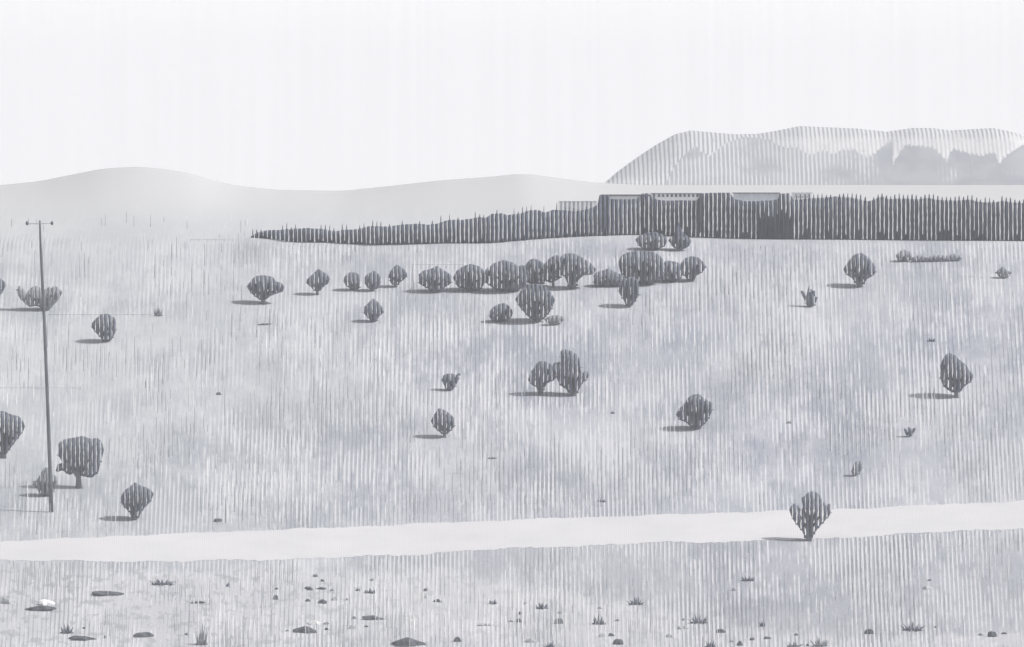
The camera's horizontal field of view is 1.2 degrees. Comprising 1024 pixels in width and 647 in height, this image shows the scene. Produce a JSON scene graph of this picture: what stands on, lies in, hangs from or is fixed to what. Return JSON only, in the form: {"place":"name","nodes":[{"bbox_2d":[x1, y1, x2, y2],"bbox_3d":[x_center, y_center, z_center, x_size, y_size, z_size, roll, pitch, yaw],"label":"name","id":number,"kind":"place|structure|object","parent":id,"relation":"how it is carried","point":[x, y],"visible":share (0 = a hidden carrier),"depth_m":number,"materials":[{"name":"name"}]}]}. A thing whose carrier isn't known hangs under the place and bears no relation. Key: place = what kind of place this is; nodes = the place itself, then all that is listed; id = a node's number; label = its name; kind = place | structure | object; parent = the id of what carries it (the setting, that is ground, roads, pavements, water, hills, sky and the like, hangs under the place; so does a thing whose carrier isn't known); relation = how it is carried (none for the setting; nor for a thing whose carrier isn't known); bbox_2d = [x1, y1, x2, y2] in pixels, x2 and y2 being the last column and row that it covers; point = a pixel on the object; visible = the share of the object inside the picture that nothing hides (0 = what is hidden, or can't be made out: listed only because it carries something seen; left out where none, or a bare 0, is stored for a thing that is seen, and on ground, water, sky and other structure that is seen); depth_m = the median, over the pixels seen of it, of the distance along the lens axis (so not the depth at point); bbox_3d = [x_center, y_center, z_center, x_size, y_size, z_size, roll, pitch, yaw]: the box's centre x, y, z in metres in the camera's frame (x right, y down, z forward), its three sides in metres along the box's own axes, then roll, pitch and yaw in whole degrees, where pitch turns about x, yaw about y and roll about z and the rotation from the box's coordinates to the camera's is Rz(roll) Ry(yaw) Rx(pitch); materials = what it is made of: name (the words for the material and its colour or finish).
{"place":"outdoors","nodes":[
{"label":"outdoors","id":0,"kind":"place"},
{"bbox_2d":[48,314,150,315],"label":"wire fence","id":1,"kind":"object","parent":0,"point":[99,314],"visible":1,"depth_m":1924.45,"materials":[{"name":"metal"}]},
{"bbox_2d":[0,206,1023,646],"bbox_3d":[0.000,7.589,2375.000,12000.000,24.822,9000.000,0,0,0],"label":"ground","id":2,"kind":"structure","parent":0,"point":[884,350],"depth_m":1899.88,"materials":[{"name":"plant"}]},
{"bbox_2d":[0,279,5,294],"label":"bush","id":3,"kind":"object","parent":2,"relation":"on","point":[3,285],"visible":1,"depth_m":1928.20,"materials":[{"name":"grey plant"}]},
{"bbox_2d":[0,596,14,603],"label":"stone","id":4,"kind":"object","parent":2,"relation":"on","point":[7,599],"visible":1,"depth_m":1861.62,"materials":[{"name":"white stone"}]},
{"bbox_2d":[0,411,24,458],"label":"bush","id":5,"kind":"object","parent":2,"relation":"on","point":[9,436],"visible":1,"depth_m":1892.06,"materials":[{"name":"grey plant"}]},
{"bbox_2d":[16,286,61,310],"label":"bush","id":6,"kind":"object","parent":2,"relation":"on","point":[50,302],"visible":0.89,"depth_m":1925.50,"materials":[{"name":"grey plant"}]},
{"bbox_2d":[25,220,52,511],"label":"utility pole","id":7,"kind":"object","parent":2,"relation":"on","point":[47,392],"visible":1,"depth_m":1880.66,"materials":[{"name":"timber"},{"name":"dark metal"}]},
{"bbox_2d":[25,605,56,610],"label":"stone","id":8,"kind":"object","parent":2,"relation":"on","point":[39,608],"visible":1,"depth_m":1859.89,"materials":[{"name":"grey stone"}]},
{"bbox_2d":[33,467,57,495],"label":"bush","id":9,"kind":"object","parent":2,"relation":"on","point":[43,485],"visible":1,"depth_m":1884.02,"materials":[{"name":"grey plant"}]},
{"bbox_2d":[37,599,54,604],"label":"stone","id":10,"kind":"object","parent":2,"relation":"on","point":[44,602],"visible":1,"depth_m":1861.14,"materials":[{"name":"white stone"}]},
{"bbox_2d":[60,624,73,633],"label":"grass tuft","id":11,"kind":"object","parent":2,"relation":"on","point":[64,630],"visible":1,"depth_m":1855.01,"materials":[{"name":"grey plant"}]},
{"bbox_2d":[56,436,103,488],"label":"bush","id":12,"kind":"object","parent":2,"relation":"on","point":[77,471],"visible":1,"depth_m":1885.66,"materials":[{"name":"grey plant"}]},
{"bbox_2d":[68,635,96,640],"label":"stone","id":13,"kind":"object","parent":2,"relation":"on","point":[76,637],"visible":1,"depth_m":1853.62,"materials":[{"name":"grey stone"}]},
{"bbox_2d":[92,314,116,341],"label":"bush","id":14,"kind":"object","parent":2,"relation":"on","point":[106,332],"visible":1,"depth_m":1918.49,"materials":[{"name":"grey plant"}]},
{"bbox_2d":[91,591,123,595],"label":"stone","id":15,"kind":"object","parent":2,"relation":"on","point":[106,593],"visible":1,"depth_m":1862.80,"materials":[{"name":"grey stone"}]},
{"bbox_2d":[120,482,153,519],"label":"bush","id":16,"kind":"object","parent":2,"relation":"on","point":[135,508],"visible":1,"depth_m":1878.57,"materials":[{"name":"grey plant"}]},
{"bbox_2d":[133,632,153,637],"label":"stone","id":17,"kind":"object","parent":2,"relation":"on","point":[142,634],"visible":1,"depth_m":1854.26,"materials":[{"name":"grey stone"}]},
{"bbox_2d":[153,308,162,315],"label":"grass tuft","id":18,"kind":"object","parent":2,"relation":"on","point":[158,313],"visible":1,"depth_m":1924.07,"materials":[{"name":"grey plant"}]},
{"bbox_2d":[150,579,174,585],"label":"grass tuft","id":19,"kind":"object","parent":2,"relation":"on","point":[162,583],"visible":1,"depth_m":1865.08,"materials":[{"name":"grey plant"}]},
{"bbox_2d":[195,624,208,644],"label":"grass tuft","id":20,"kind":"object","parent":2,"relation":"on","point":[201,641],"visible":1,"depth_m":1852.47,"materials":[{"name":"grey plant"}]},
{"bbox_2d":[246,275,283,303],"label":"bush","id":21,"kind":"object","parent":2,"relation":"on","point":[254,288],"visible":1,"depth_m":1926.84,"materials":[{"name":"grey plant"}]},
{"bbox_2d":[291,626,315,633],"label":"stone","id":22,"kind":"object","parent":2,"relation":"on","point":[301,630],"visible":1,"depth_m":1854.79,"materials":[{"name":"grey stone"}]},
{"bbox_2d":[306,620,322,624],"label":"stone","id":23,"kind":"object","parent":2,"relation":"on","point":[313,622],"visible":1,"depth_m":1856.50,"materials":[{"name":"white stone"}]},
{"bbox_2d":[305,269,329,294],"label":"bush","id":24,"kind":"object","parent":2,"relation":"on","point":[311,283],"visible":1,"depth_m":1929.27,"materials":[{"name":"grey plant"}]},
{"bbox_2d":[318,599,326,603],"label":"stone","id":25,"kind":"object","parent":2,"relation":"on","point":[322,601],"visible":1,"depth_m":1861.06,"materials":[{"name":"grey stone"}]},
{"bbox_2d":[344,272,360,290],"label":"bush","id":26,"kind":"object","parent":2,"relation":"on","point":[353,286],"visible":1,"depth_m":1930.27,"materials":[{"name":"grey plant"}]},
{"bbox_2d":[364,588,376,593],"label":"grass tuft","id":27,"kind":"object","parent":2,"relation":"on","point":[370,591],"visible":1,"depth_m":1863.58,"materials":[{"name":"grey plant"}]},
{"bbox_2d":[362,299,383,321],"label":"bush","id":28,"kind":"object","parent":2,"relation":"on","point":[372,315],"visible":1,"depth_m":1922.86,"materials":[{"name":"grey plant"}]},
{"bbox_2d":[365,271,380,290],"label":"bush","id":29,"kind":"object","parent":2,"relation":"on","point":[373,286],"visible":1,"depth_m":1930.06,"materials":[{"name":"grey plant"}]},
{"bbox_2d":[362,615,383,619],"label":"stone","id":30,"kind":"object","parent":2,"relation":"on","point":[370,617],"visible":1,"depth_m":1857.80,"materials":[{"name":"grey stone"}]},
{"bbox_2d":[388,265,406,286],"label":"bush","id":31,"kind":"object","parent":2,"relation":"on","point":[399,276],"visible":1,"depth_m":1930.93,"materials":[{"name":"grey plant"}]},
{"bbox_2d":[390,637,425,646],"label":"stone","id":32,"kind":"object","parent":2,"relation":"on","point":[407,642],"visible":1,"depth_m":1852.11,"materials":[{"name":"grey stone"}]},
{"bbox_2d":[417,266,452,292],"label":"bush","id":33,"kind":"object","parent":2,"relation":"on","point":[432,285],"visible":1,"depth_m":1929.78,"materials":[{"name":"grey plant"}]},
{"bbox_2d":[412,264,462,267],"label":"wire fence","id":34,"kind":"object","parent":2,"relation":"on","point":[437,264],"visible":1,"depth_m":1935.49,"materials":[{"name":"metal"}]},
{"bbox_2d":[431,408,453,437],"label":"bush","id":35,"kind":"object","parent":2,"relation":"on","point":[443,429],"visible":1,"depth_m":1896.81,"materials":[{"name":"grey plant"}]},
{"bbox_2d":[441,373,460,390],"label":"bush","id":36,"kind":"object","parent":2,"relation":"on","point":[452,381],"visible":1,"depth_m":1907.52,"materials":[{"name":"grey plant"}]},
{"bbox_2d":[454,637,461,641],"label":"stone","id":37,"kind":"object","parent":2,"relation":"on","point":[457,639],"visible":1,"depth_m":1853.09,"materials":[{"name":"grey stone"}]},
{"bbox_2d":[453,264,485,290],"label":"bush","id":38,"kind":"object","parent":2,"relation":"on","point":[468,283],"visible":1,"depth_m":1930.08,"materials":[{"name":"grey plant"}]},
{"bbox_2d":[478,623,495,625],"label":"stone","id":39,"kind":"object","parent":2,"relation":"on","point":[485,624],"visible":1,"depth_m":1856.61,"materials":[{"name":"grey stone"}]},
{"bbox_2d":[489,303,512,321],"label":"bush","id":40,"kind":"object","parent":2,"relation":"on","point":[504,315],"visible":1,"depth_m":1923.22,"materials":[{"name":"grey plant"}]},
{"bbox_2d":[484,260,529,291],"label":"bush","id":41,"kind":"object","parent":2,"relation":"on","point":[506,283],"visible":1,"depth_m":1929.78,"materials":[{"name":"grey plant"}]},
{"bbox_2d":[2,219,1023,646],"bbox_3d":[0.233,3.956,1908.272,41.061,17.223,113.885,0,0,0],"label":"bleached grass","id":42,"kind":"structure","parent":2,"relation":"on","point":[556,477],"depth_m":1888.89,"materials":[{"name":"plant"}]},
{"bbox_2d":[524,638,536,642],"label":"stone","id":43,"kind":"object","parent":2,"relation":"on","point":[529,640],"visible":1,"depth_m":1853.17,"materials":[{"name":"grey stone"}]},
{"bbox_2d":[515,284,554,321],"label":"bush","id":44,"kind":"object","parent":2,"relation":"on","point":[533,306],"visible":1,"depth_m":1922.81,"materials":[{"name":"grey plant"}]},
{"bbox_2d":[525,259,544,286],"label":"bush","id":45,"kind":"object","parent":2,"relation":"on","point":[534,278],"visible":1,"depth_m":1930.80,"materials":[{"name":"grey plant"}]},
{"bbox_2d":[536,602,547,608],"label":"grass tuft","id":46,"kind":"object","parent":2,"relation":"on","point":[541,606],"visible":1,"depth_m":1860.45,"materials":[{"name":"grey plant"}]},
{"bbox_2d":[528,361,556,394],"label":"bush","id":47,"kind":"object","parent":2,"relation":"on","point":[540,385],"visible":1,"depth_m":1906.40,"materials":[{"name":"grey plant"}]},
{"bbox_2d":[542,642,555,646],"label":"grass tuft","id":48,"kind":"object","parent":2,"relation":"on","point":[550,645],"visible":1,"depth_m":1851.99,"materials":[{"name":"grey plant"}]},
{"bbox_2d":[542,255,561,286],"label":"bush","id":49,"kind":"object","parent":2,"relation":"on","point":[552,271],"visible":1,"depth_m":1930.55,"materials":[{"name":"grey plant"}]},
{"bbox_2d":[544,315,563,324],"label":"bush","id":50,"kind":"object","parent":2,"relation":"on","point":[554,319],"visible":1,"depth_m":1922.26,"materials":[{"name":"grey plant"}]},
{"bbox_2d":[551,349,588,395],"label":"bush","id":51,"kind":"object","parent":2,"relation":"on","point":[572,378],"visible":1,"depth_m":1906.35,"materials":[{"name":"grey plant"}]},
{"bbox_2d":[558,201,596,232],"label":"building","id":52,"kind":"structure","parent":2,"relation":"on","point":[577,205],"depth_m":1952.07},
{"bbox_2d":[559,253,595,289],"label":"bush","id":53,"kind":"object","parent":2,"relation":"on","point":[573,280],"visible":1,"depth_m":1929.97,"materials":[{"name":"grey plant"}]},
{"bbox_2d":[592,614,603,624],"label":"grass tuft","id":54,"kind":"object","parent":2,"relation":"on","point":[599,621],"visible":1,"depth_m":1857.09,"materials":[{"name":"grey plant"}]},
{"bbox_2d":[594,269,624,286],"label":"bush","id":55,"kind":"object","parent":2,"relation":"on","point":[613,280],"visible":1,"depth_m":1930.58,"materials":[{"name":"grey plant"}]},
{"bbox_2d":[613,639,623,644],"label":"stone","id":56,"kind":"object","parent":2,"relation":"on","point":[617,641],"visible":1,"depth_m":1852.72,"materials":[{"name":"grey stone"}]},
{"bbox_2d":[601,194,648,232],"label":"building","id":57,"kind":"structure","parent":2,"relation":"on","point":[624,196],"depth_m":1952.90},
{"bbox_2d":[618,277,640,306],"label":"bush","id":58,"kind":"object","parent":2,"relation":"on","point":[633,284],"visible":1,"depth_m":1925.99,"materials":[{"name":"grey plant"}]},
{"bbox_2d":[627,597,644,604],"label":"grass tuft","id":59,"kind":"object","parent":2,"relation":"on","point":[636,602],"visible":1,"depth_m":1860.95,"materials":[{"name":"grey plant"}]},
{"bbox_2d":[251,193,1023,244],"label":"woodland","id":60,"kind":"object","parent":2,"relation":"on","point":[775,225],"visible":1,"depth_m":1945.90,"materials":[{"name":"plant"}]},
{"bbox_2d":[619,251,664,284],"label":"bush","id":61,"kind":"object","parent":2,"relation":"on","point":[643,274],"visible":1,"depth_m":1930.89,"materials":[{"name":"grey plant"}]},
{"bbox_2d":[635,232,666,249],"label":"bush","id":62,"kind":"object","parent":2,"relation":"on","point":[653,243],"visible":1,"depth_m":1939.23,"materials":[{"name":"grey plant"}]},
{"bbox_2d":[659,261,683,281],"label":"bush","id":63,"kind":"object","parent":2,"relation":"on","point":[669,275],"visible":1,"depth_m":1931.79,"materials":[{"name":"grey plant"}]},
{"bbox_2d":[651,193,701,232],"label":"building","id":64,"kind":"structure","parent":2,"relation":"on","point":[670,197],"depth_m":1953.84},
{"bbox_2d":[668,224,690,250],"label":"bush","id":65,"kind":"object","parent":2,"relation":"on","point":[679,241],"visible":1,"depth_m":1939.24,"materials":[{"name":"grey plant"}]},
{"bbox_2d":[681,256,705,281],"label":"bush","id":66,"kind":"object","parent":2,"relation":"on","point":[694,271],"visible":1,"depth_m":1931.97,"materials":[{"name":"grey plant"}]},
{"bbox_2d":[676,394,713,429],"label":"bush","id":67,"kind":"object","parent":2,"relation":"on","point":[695,416],"visible":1,"depth_m":1898.91,"materials":[{"name":"grey plant"}]},
{"bbox_2d":[688,615,705,623],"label":"grass tuft","id":68,"kind":"object","parent":2,"relation":"on","point":[700,621],"visible":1,"depth_m":1856.92,"materials":[{"name":"grey plant"}]},
{"bbox_2d":[705,639,715,646],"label":"grass tuft","id":69,"kind":"object","parent":2,"relation":"on","point":[711,644],"visible":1,"depth_m":1852.05,"materials":[{"name":"grey plant"}]},
{"bbox_2d":[741,576,754,581],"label":"grass tuft","id":70,"kind":"object","parent":2,"relation":"on","point":[749,579],"visible":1,"depth_m":1865.85,"materials":[{"name":"grey plant"}]},
{"bbox_2d":[732,193,780,232],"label":"building","id":71,"kind":"structure","parent":2,"relation":"on","point":[751,197],"depth_m":1953.93,"materials":[{"name":"grey"}]},
{"bbox_2d":[787,642,802,646],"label":"grass tuft","id":72,"kind":"object","parent":2,"relation":"on","point":[794,644],"visible":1,"depth_m":1851.99,"materials":[{"name":"grey plant"}]},
{"bbox_2d":[791,192,812,232],"bbox_3d":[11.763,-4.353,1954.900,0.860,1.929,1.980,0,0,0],"label":"building","id":73,"kind":"structure","parent":2,"relation":"on","point":[797,194],"depth_m":1953.99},
{"bbox_2d":[801,285,817,306],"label":"bush","id":74,"kind":"object","parent":2,"relation":"on","point":[809,297],"visible":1,"depth_m":1926.30,"materials":[{"name":"grey plant"}]},
{"bbox_2d":[789,491,831,541],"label":"bush","id":75,"kind":"object","parent":2,"relation":"on","point":[809,524],"visible":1,"depth_m":1874.72,"materials":[{"name":"grey plant"}]},
{"bbox_2d":[810,637,828,646],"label":"grass tuft","id":76,"kind":"object","parent":2,"relation":"on","point":[819,644],"visible":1,"depth_m":1852.00,"materials":[{"name":"grey plant"}]},
{"bbox_2d":[851,460,862,475],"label":"bush","id":77,"kind":"object","parent":2,"relation":"on","point":[859,465],"visible":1,"depth_m":1888.79,"materials":[{"name":"grey plant"}]},
{"bbox_2d":[843,253,875,287],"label":"bush","id":78,"kind":"object","parent":2,"relation":"on","point":[858,275],"visible":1,"depth_m":1931.07,"materials":[{"name":"grey plant"}]},
{"bbox_2d":[864,629,873,633],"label":"stone","id":79,"kind":"object","parent":2,"relation":"on","point":[870,631],"visible":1,"depth_m":1854.51,"materials":[{"name":"grey stone"}]},
{"bbox_2d":[896,250,911,261],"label":"bush","id":80,"kind":"object","parent":2,"relation":"on","point":[906,256],"visible":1,"depth_m":1936.98,"materials":[{"name":"grey plant"}]},
{"bbox_2d":[904,427,915,436],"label":"bush","id":81,"kind":"object","parent":2,"relation":"on","point":[909,432],"visible":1,"depth_m":1896.90,"materials":[{"name":"grey plant"}]},
{"bbox_2d":[900,621,925,631],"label":"grass tuft","id":82,"kind":"object","parent":2,"relation":"on","point":[908,628],"visible":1,"depth_m":1855.38,"materials":[{"name":"grey plant"}]},
{"bbox_2d":[910,254,961,261],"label":"bush","id":83,"kind":"object","parent":2,"relation":"on","point":[935,258],"visible":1,"depth_m":1936.85,"materials":[{"name":"grey plant"}]},
{"bbox_2d":[940,353,972,397],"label":"bush","id":84,"kind":"object","parent":2,"relation":"on","point":[957,381],"visible":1,"depth_m":1905.45,"materials":[{"name":"grey plant"}]},
{"bbox_2d":[987,631,996,636],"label":"stone","id":85,"kind":"object","parent":2,"relation":"on","point":[991,634],"visible":1,"depth_m":1854.32,"materials":[{"name":"grey stone"}]},
{"bbox_2d":[995,267,1011,277],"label":"bush","id":86,"kind":"object","parent":2,"relation":"on","point":[1003,271],"visible":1,"depth_m":1932.93,"materials":[{"name":"grey plant"}]},
{"bbox_2d":[0,500,1023,561],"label":"road","id":87,"kind":"structure","parent":0,"point":[415,539],"depth_m":1875.90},
{"bbox_2d":[0,167,1023,217],"bbox_3d":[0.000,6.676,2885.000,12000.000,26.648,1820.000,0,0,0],"label":"hills","id":88,"kind":"structure","parent":0,"point":[136,186],"depth_m":2001.63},
{"bbox_2d":[0,0,1023,190],"label":"sky","id":89,"kind":"structure","parent":0,"point":[324,95],"materials":[{"name":"white"}]},
{"bbox_2d":[605,126,1023,184],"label":"mountains","id":90,"kind":"structure","parent":0,"point":[804,155],"depth_m":6017.69,"materials":[{"name":"grey stone"}]}
]}

